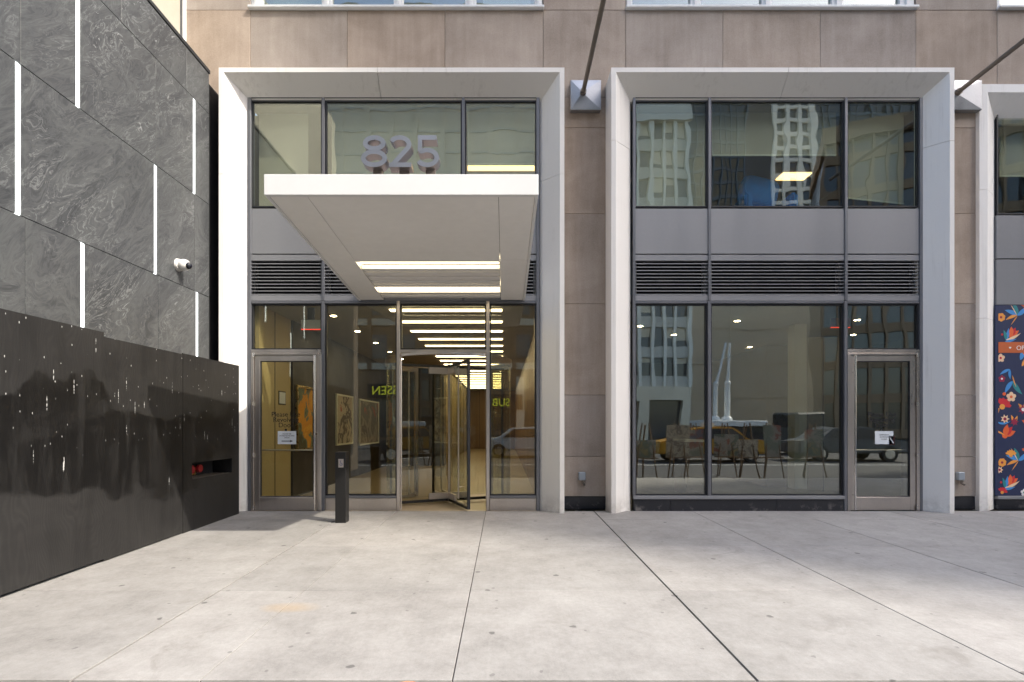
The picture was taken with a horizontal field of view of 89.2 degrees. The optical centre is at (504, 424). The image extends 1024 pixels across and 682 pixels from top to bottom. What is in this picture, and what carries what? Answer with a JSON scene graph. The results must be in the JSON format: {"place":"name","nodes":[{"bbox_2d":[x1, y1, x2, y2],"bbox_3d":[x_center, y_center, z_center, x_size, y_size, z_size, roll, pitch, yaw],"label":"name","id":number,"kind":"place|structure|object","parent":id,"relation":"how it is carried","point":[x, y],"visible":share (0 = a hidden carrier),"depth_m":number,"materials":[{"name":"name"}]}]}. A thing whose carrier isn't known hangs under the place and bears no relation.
{"place":"outdoors","nodes":[
{"label":"outdoors","id":0,"kind":"place"},
{"bbox_2d":[255,449,574,510],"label":"lobby floor","id":1,"kind":"structure","parent":0,"point":[372,482],"depth_m":12.32,"materials":[{"name":"beige stone"}]},
{"bbox_2d":[255,306,290,495],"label":"lobby wall","id":2,"kind":"structure","parent":1,"relation":"on","point":[272,329],"depth_m":8.85,"materials":[{"name":"wood"}]},
{"bbox_2d":[278,391,285,404],"bbox_3d":[-3.914,-0.471,9.140,0.012,0.240,0.280,0,0,0],"label":"wall plate","id":3,"kind":"object","parent":2,"relation":"attached to","point":[281,397],"depth_m":9.11,"materials":[{"name":"beige plastic"}]},
{"bbox_2d":[291,320,385,495],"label":"dark lobby wall","id":4,"kind":"structure","parent":1,"relation":"on","point":[355,374],"depth_m":12.32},
{"bbox_2d":[295,385,312,448],"bbox_3d":[-3.868,-0.124,10.193,0.040,1.239,1.078,0,0,0],"label":"framed picture","id":5,"kind":"object","parent":4,"relation":"attached to","point":[304,410],"visible":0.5,"depth_m":10.04,"materials":[{"name":"orange paper"}]},
{"bbox_2d":[335,393,352,445],"bbox_3d":[-3.868,-0.118,12.576,0.040,1.202,1.282,0,0,0],"label":"framed picture","id":6,"kind":"object","parent":4,"relation":"attached to","point":[343,419],"visible":1,"depth_m":12.47},
{"bbox_2d":[358,399,378,445],"bbox_3d":[-3.868,-0.068,14.883,0.040,1.255,2.126,0,0,0],"label":"framed picture","id":7,"kind":"object","parent":4,"relation":"attached to","point":[368,421],"visible":1,"depth_m":14.77},
{"bbox_2d":[387,368,443,465],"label":"lobby back wall","id":8,"kind":"structure","parent":1,"relation":"on","point":[424,418],"depth_m":17.11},
{"bbox_2d":[385,352,511,509],"bbox_3d":[-0.957,0.115,8.990,2.170,2.459,2.170,0,0,0],"label":"revolving door","id":9,"kind":"structure","parent":1,"relation":"on","point":[456,369],"depth_m":8.91,"materials":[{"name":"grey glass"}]},
{"bbox_2d":[444,375,466,464],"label":"corridor wall","id":10,"kind":"structure","parent":1,"relation":"on","point":[454,418],"depth_m":20.82,"materials":[{"name":"beige wood"}]},
{"bbox_2d":[470,391,514,448],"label":"corridor end wall","id":11,"kind":"structure","parent":1,"relation":"on","point":[477,419],"depth_m":29.20,"materials":[{"name":"brown wood"}]},
{"bbox_2d":[515,334,533,490],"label":"lobby side wall","id":12,"kind":"structure","parent":1,"relation":"on","point":[524,419],"depth_m":13.68,"materials":[{"name":"beige paint"}]},
{"bbox_2d":[263,306,534,390],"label":"lobby ceiling","id":13,"kind":"structure","parent":12,"relation":"on","point":[372,324],"depth_m":10.80,"materials":[{"name":"paint"}]},
{"bbox_2d":[301,308,320,329],"bbox_3d":[-3.174,-1.741,8.526,0.330,0.360,0.020,0,0,0],"label":"exit sign","id":14,"kind":"object","parent":13,"relation":"hanging from","point":[310,323],"visible":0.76,"depth_m":8.52,"materials":[{"name":"white plastic"}]},
{"bbox_2d":[388,308,502,311],"bbox_3d":[-0.970,-1.907,8.630,1.900,0.025,0.170,0,0,0],"label":"linear light","id":15,"kind":"object","parent":13,"relation":"attached to","point":[446,309],"visible":1,"depth_m":8.56,"materials":[{"name":"white plastic"}]},
{"bbox_2d":[402,320,502,322],"bbox_3d":[-0.970,-1.907,9.600,1.900,0.025,0.170,0,0,0],"label":"linear light","id":16,"kind":"object","parent":13,"relation":"attached to","point":[449,321],"visible":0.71,"depth_m":9.53,"materials":[{"name":"white plastic"}]},
{"bbox_2d":[410,330,502,331],"bbox_3d":[-0.970,-1.907,10.570,1.900,0.025,0.170,0,0,0],"label":"linear light","id":17,"kind":"object","parent":13,"relation":"attached to","point":[454,330],"visible":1,"depth_m":10.51,"materials":[{"name":"white plastic"}]},
{"bbox_2d":[418,338,502,339],"bbox_3d":[-0.970,-1.907,11.540,1.900,0.025,0.170,0,0,0],"label":"linear light","id":18,"kind":"object","parent":13,"relation":"attached to","point":[458,338],"visible":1,"depth_m":11.47,"materials":[{"name":"white plastic"}]},
{"bbox_2d":[440,360,485,360],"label":"linear light","id":19,"kind":"object","parent":13,"relation":"attached to","point":[462,360],"visible":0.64,"depth_m":15.35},
{"bbox_2d":[425,345,502,346],"bbox_3d":[-0.970,-1.907,12.510,1.900,0.025,0.170,0,0,0],"label":"linear light","id":20,"kind":"object","parent":13,"relation":"attached to","point":[462,345],"visible":1,"depth_m":12.44,"materials":[{"name":"white plastic"}]},
{"bbox_2d":[435,355,503,356],"bbox_3d":[-0.970,-1.907,14.450,1.900,0.025,0.170,0,0,0],"label":"linear light","id":21,"kind":"object","parent":13,"relation":"attached to","point":[459,356],"visible":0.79,"depth_m":14.41,"materials":[{"name":"white plastic"}]},
{"bbox_2d":[444,364,496,364],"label":"linear light","id":22,"kind":"object","parent":13,"relation":"attached to","point":[473,364],"visible":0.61,"depth_m":16.32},
{"bbox_2d":[455,375,500,375],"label":"linear light","id":23,"kind":"object","parent":13,"relation":"attached to","point":[477,375],"visible":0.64,"depth_m":20.18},
{"bbox_2d":[459,378,500,378],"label":"linear light","id":24,"kind":"object","parent":13,"relation":"attached to","point":[478,378],"visible":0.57,"depth_m":21.27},
{"bbox_2d":[460,380,500,380],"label":"linear light","id":25,"kind":"object","parent":13,"relation":"attached to","point":[479,380],"visible":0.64,"depth_m":22.23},
{"bbox_2d":[534,309,534,493],"bbox_3d":[0.524,-0.286,8.508,0.048,3.270,0.505,0,0,0],"label":"lobby reveal","id":26,"kind":"object","parent":1,"relation":"on","point":[534,401],"visible":0.14,"depth_m":8.59,"materials":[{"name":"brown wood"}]},
{"bbox_2d":[0,511,1023,681],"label":"sidewalk","id":27,"kind":"structure","parent":0,"point":[603,596],"depth_m":4.09,"materials":[{"name":"concrete"}]},
{"bbox_2d":[0,0,218,360],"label":"veined stone wall","id":28,"kind":"structure","parent":27,"relation":"on","point":[109,162],"depth_m":5.87,"materials":[{"name":"grey stone"}]},
{"bbox_2d":[174,259,192,270],"bbox_3d":[-4.370,-2.186,7.100,0.200,0.170,0.170,0,0,0],"label":"security camera","id":29,"kind":"object","parent":28,"relation":"attached to","point":[182,265],"visible":1,"depth_m":7.05,"materials":[{"name":"white plastic"}]},
{"bbox_2d":[0,308,238,594],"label":"plywood hoarding","id":30,"kind":"object","parent":27,"relation":"on","point":[106,444],"visible":1,"depth_m":5.17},
{"bbox_2d":[192,464,202,474],"bbox_3d":[-4.220,0.607,6.950,0.200,0.164,0.500,0,0,0],"label":"fire hose inlet","id":31,"kind":"object","parent":30,"relation":"on","point":[197,468],"visible":0.42,"depth_m":7.01,"materials":[{"name":"red metal"}]},
{"bbox_2d":[335,452,348,522],"bbox_3d":[-2.263,0.868,7.233,0.147,0.980,0.164,0,0,0],"label":"bollard","id":32,"kind":"object","parent":27,"relation":"on","point":[341,487],"visible":1,"depth_m":7.16,"materials":[{"name":"black metal"}]},
{"bbox_2d":[219,67,563,512],"bbox_3d":[-1.718,-2.031,8.125,5.265,6.820,0.450,0,0,0],"label":"portal frame","id":33,"kind":"object","parent":27,"relation":"on","point":[238,86],"visible":0.85,"depth_m":8.00,"materials":[{"name":"white metal"}]},
{"bbox_2d":[248,97,539,510],"bbox_3d":[-1.734,-1.906,8.225,4.572,6.519,0.210,0,0,0],"label":"glazed storefront","id":34,"kind":"object","parent":33,"relation":"attached to","point":[287,266],"visible":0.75,"depth_m":8.14,"materials":[{"name":"grey glass"}]},
{"bbox_2d":[251,353,320,510],"bbox_3d":[-3.417,0.113,8.149,1.102,2.471,0.181,0,0,0],"label":"glass door","id":35,"kind":"structure","parent":34,"relation":"attached to","point":[259,501],"depth_m":8.14,"materials":[{"name":"metal"}]},
{"bbox_2d":[278,431,295,443],"bbox_3d":[-3.417,0.203,8.154,0.290,0.205,0.004,0,0,0],"label":"paper notice","id":36,"kind":"object","parent":35,"relation":"attached to","point":[286,437],"visible":1,"depth_m":8.15,"materials":[{"name":"white paper"}]},
{"bbox_2d":[264,174,537,300],"bbox_3d":[-0.975,-2.152,6.495,2.594,0.432,3.190,0,0,0],"label":"entrance canopy","id":37,"kind":"object","parent":34,"relation":"attached to","point":[373,236],"visible":1,"depth_m":5.63,"materials":[{"name":"white metal"}]},
{"bbox_2d":[361,135,440,173],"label":"address numerals","id":38,"kind":"object","parent":37,"relation":"on","point":[376,147],"visible":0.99,"depth_m":5.04,"materials":[{"name":"metal"}]},
{"bbox_2d":[186,0,1023,508],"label":"stone wall","id":39,"kind":"structure","parent":27,"relation":"on","point":[966,38],"depth_m":8.35,"materials":[{"name":"brown stone"}]},
{"bbox_2d":[152,0,185,40],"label":"neighbour wall","id":40,"kind":"structure","parent":39,"relation":"attached to","point":[173,12],"depth_m":8.19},
{"bbox_2d":[266,0,321,3],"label":"roller blind","id":41,"kind":"object","parent":39,"relation":"attached to","point":[293,1],"depth_m":8.64,"materials":[{"name":"fabric"}]},
{"bbox_2d":[247,0,543,10],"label":"strip window","id":42,"kind":"structure","parent":39,"relation":"attached to","point":[398,5],"depth_m":8.30,"materials":[{"name":"white glass"}]},
{"bbox_2d":[483,0,530,3],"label":"roller blind","id":43,"kind":"object","parent":39,"relation":"attached to","point":[506,1],"depth_m":8.64,"materials":[{"name":"fabric"}]},
{"bbox_2d":[578,472,585,485],"bbox_3d":[1.245,0.867,8.304,0.110,0.217,0.092,0,0,0],"label":"wall box","id":44,"kind":"object","parent":39,"relation":"attached to","point":[582,476],"visible":1,"depth_m":8.28,"materials":[{"name":"grey paint"}]},
{"bbox_2d":[570,0,605,112],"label":"pole bracket","id":45,"kind":"object","parent":39,"relation":"attached to","point":[585,95],"visible":1,"depth_m":8.23,"materials":[{"name":"metal"}]},
{"bbox_2d":[625,0,918,11],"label":"strip window","id":46,"kind":"structure","parent":39,"relation":"attached to","point":[830,5],"depth_m":8.30,"materials":[{"name":"white glass"}]},
{"bbox_2d":[955,472,965,485],"bbox_3d":[7.303,0.867,8.304,0.110,0.217,0.092,0,0,0],"label":"wall box","id":47,"kind":"object","parent":39,"relation":"attached to","point":[960,476],"visible":1,"depth_m":8.28,"materials":[{"name":"grey paint"}]},
{"bbox_2d":[954,38,1023,112],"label":"pole bracket","id":48,"kind":"object","parent":39,"relation":"attached to","point":[967,96],"visible":0.8,"depth_m":8.23,"materials":[{"name":"metal"}]},
{"bbox_2d":[973,84,1023,510],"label":"portal frame","id":49,"kind":"object","parent":39,"relation":"attached to","point":[1004,103],"visible":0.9,"depth_m":8.30,"materials":[{"name":"white metal"}]},
{"bbox_2d":[994,115,1023,508],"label":"glazed storefront","id":50,"kind":"object","parent":49,"relation":"attached to","point":[1009,257],"visible":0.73,"depth_m":8.45,"materials":[{"name":"grey glass"}]},
{"bbox_2d":[994,305,1023,495],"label":"floral poster","id":51,"kind":"object","parent":50,"relation":"attached to","point":[1008,400],"visible":1,"depth_m":8.44,"materials":[{"name":"multicoloured paper"}]},
{"bbox_2d":[996,0,1023,10],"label":"strip window","id":52,"kind":"structure","parent":39,"relation":"attached to","point":[1010,6],"depth_m":8.30,"materials":[{"name":"white glass"}]},
{"bbox_2d":[606,67,953,512],"bbox_3d":[4.243,-2.031,8.125,5.226,6.820,0.450,0,0,0],"label":"portal frame","id":53,"kind":"object","parent":27,"relation":"on","point":[933,87],"visible":0.89,"depth_m":7.99,"materials":[{"name":"white metal"}]},
{"bbox_2d":[631,97,922,510],"bbox_3d":[4.285,-1.893,8.220,4.540,6.544,0.220,0,0,0],"label":"glazed storefront","id":54,"kind":"object","parent":53,"relation":"attached to","point":[843,256],"visible":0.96,"depth_m":8.14,"materials":[{"name":"grey glass"}]},
{"bbox_2d":[848,353,919,510],"bbox_3d":[5.942,0.113,8.149,1.126,2.471,0.181,0,0,0],"label":"glass door","id":55,"kind":"structure","parent":54,"relation":"attached to","point":[911,501],"depth_m":8.14,"materials":[{"name":"metal"}]},
{"bbox_2d":[875,431,892,443],"bbox_3d":[5.972,0.203,8.154,0.290,0.205,0.004,0,0,0],"label":"paper notice","id":56,"kind":"object","parent":55,"relation":"attached to","point":[882,437],"visible":1,"depth_m":8.15,"materials":[{"name":"white paper"}]},
{"bbox_2d":[889,436,894,444],"bbox_3d":[6.090,0.245,8.155,0.088,0.137,0.004,0,0,0],"label":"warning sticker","id":57,"kind":"object","parent":55,"relation":"attached to","point":[893,437],"visible":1,"depth_m":8.15,"materials":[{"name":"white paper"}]},
{"bbox_2d":[630,221,630,294],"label":"floor","id":58,"kind":"structure","parent":0,"point":[630,257],"depth_m":9.55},
{"bbox_2d":[255,128,258,205],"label":"side wall","id":59,"kind":"structure","parent":58,"relation":"on","point":[256,167],"depth_m":8.89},
{"bbox_2d":[733,192,797,205],"bbox_3d":[4.469,-3.728,8.992,0.900,0.912,0.716,0,0,0],"label":"armchair","id":60,"kind":"object","parent":58,"relation":"on","point":[791,199],"visible":0.12,"depth_m":8.69,"materials":[{"name":"blue fabric"}]},
{"bbox_2d":[737,175,778,205],"bbox_3d":[4.317,-3.931,8.820,0.703,0.609,0.220,0,0,0],"label":"cushion","id":61,"kind":"object","parent":60,"relation":"on","point":[763,191],"visible":0.67,"depth_m":8.72,"materials":[{"name":"blue fabric"}]},
{"bbox_2d":[813,187,900,205],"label":"side wall","id":62,"kind":"structure","parent":58,"relation":"on","point":[832,198],"depth_m":11.10,"materials":[{"name":"beige paint"}]},
{"bbox_2d":[255,104,1023,220],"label":"ceiling","id":63,"kind":"structure","parent":0,"point":[817,185],"depth_m":9.81,"materials":[{"name":"white paint"}]},
{"bbox_2d":[259,114,307,205],"bbox_3d":[-3.582,-4.288,8.422,0.798,1.527,0.020,0,0,0],"label":"roller blind","id":64,"kind":"object","parent":63,"relation":"hanging from","point":[283,143],"visible":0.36,"depth_m":8.42,"materials":[{"name":"fabric"}]},
{"bbox_2d":[332,112,460,173],"bbox_3d":[-1.754,-4.443,8.422,2.095,1.322,0.020,0,0,0],"label":"roller blind","id":65,"kind":"object","parent":63,"relation":"hanging from","point":[351,131],"visible":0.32,"depth_m":8.42,"materials":[{"name":"fabric"}]},
{"bbox_2d":[467,166,534,173],"bbox_3d":[-0.057,-3.860,8.850,1.138,1.174,0.100,0,0,0],"label":"cove light","id":66,"kind":"object","parent":63,"relation":"attached to","point":[500,169],"visible":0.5,"depth_m":8.85,"materials":[{"name":"white plastic"}]},
{"bbox_2d":[467,112,534,165],"bbox_3d":[-0.054,-4.713,8.422,1.089,0.998,0.020,0,0,0],"label":"roller blind","id":67,"kind":"object","parent":63,"relation":"hanging from","point":[500,138],"visible":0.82,"depth_m":8.42,"materials":[{"name":"fabric"}]},
{"bbox_2d":[637,114,704,205],"bbox_3d":[2.714,-4.292,8.422,1.122,1.518,0.020,0,0,0],"label":"roller blind","id":68,"kind":"object","parent":63,"relation":"hanging from","point":[670,159],"visible":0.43,"depth_m":8.42,"materials":[{"name":"fabric"}]},
{"bbox_2d":[712,112,835,155],"bbox_3d":[4.376,-4.734,8.422,2.020,0.740,0.020,0,0,0],"label":"roller blind","id":69,"kind":"object","parent":63,"relation":"hanging from","point":[773,133],"visible":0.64,"depth_m":8.42,"materials":[{"name":"fabric"}]},
{"bbox_2d":[774,171,813,179],"bbox_3d":[5.882,-5.056,10.550,0.630,0.029,0.360,0,0,0],"label":"ceiling panel light","id":70,"kind":"object","parent":63,"relation":"attached to","point":[793,175],"visible":0.96,"depth_m":10.49,"materials":[{"name":"white plastic"}]},
{"bbox_2d":[848,112,903,204],"bbox_3d":[6.034,-4.330,8.422,0.898,1.513,0.020,0,0,0],"label":"roller blind","id":71,"kind":"object","parent":63,"relation":"hanging from","point":[875,156],"visible":0.93,"depth_m":8.42,"materials":[{"name":"fabric"}]},
{"bbox_2d":[999,126,1023,176],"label":"roller blind","id":72,"kind":"object","parent":63,"relation":"hanging from","point":[1011,151],"visible":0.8,"depth_m":8.75,"materials":[{"name":"fabric"}]},
{"bbox_2d":[575,467,1023,510],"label":"shop floor","id":73,"kind":"structure","parent":0,"point":[655,480],"depth_m":11.14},
{"bbox_2d":[630,363,703,466],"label":"shop back wall","id":74,"kind":"structure","parent":73,"relation":"on","point":[670,402],"depth_m":16.70,"materials":[{"name":"grey paint"}]},
{"bbox_2d":[630,295,900,362],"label":"shop ceiling","id":75,"kind":"structure","parent":74,"relation":"on","point":[756,327],"depth_m":10.62,"materials":[{"name":"grey paint"}]},
{"bbox_2d":[830,306,849,327],"bbox_3d":[5.523,-1.782,8.526,0.314,0.378,0.020,0,0,0],"label":"exit sign","id":76,"kind":"object","parent":75,"relation":"hanging from","point":[834,322],"visible":0.55,"depth_m":8.52,"materials":[{"name":"red plastic"}]},
{"bbox_2d":[673,439,703,493],"bbox_3d":[3.655,0.819,10.250,0.410,1.059,0.780,0,0,0],"label":"reception counter","id":77,"kind":"object","parent":73,"relation":"on","point":[688,466],"visible":0.81,"depth_m":9.90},
{"bbox_2d":[712,346,787,486],"bbox_3d":[6.029,-0.186,12.850,0.636,3.070,3.100,0,0,0],"label":"brown partition","id":78,"kind":"object","parent":73,"relation":"on","point":[749,416],"visible":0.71,"depth_m":11.94,"materials":[{"name":"brown paint"}]},
{"bbox_2d":[787,324,807,493],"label":"column","id":79,"kind":"structure","parent":73,"relation":"on","point":[797,408],"depth_m":10.10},
{"bbox_2d":[807,337,838,490],"bbox_3d":[6.463,-0.211,10.557,0.653,3.120,0.126,0,0,0],"label":"pale partition","id":80,"kind":"object","parent":73,"relation":"on","point":[822,413],"visible":0.79,"depth_m":10.50,"materials":[{"name":"beige paint"}]},
{"bbox_2d":[857,340,900,482],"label":"shop end wall","id":81,"kind":"structure","parent":73,"relation":"on","point":[878,388],"depth_m":12.72,"materials":[{"name":"grey paint"}]},
{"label":"office floor","id":82,"kind":"structure","parent":0,"visible":0},
{"bbox_2d":[265,0,1023,3],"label":"office wall","id":83,"kind":"structure","parent":82,"relation":"on","point":[655,1],"depth_m":10.10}
]}

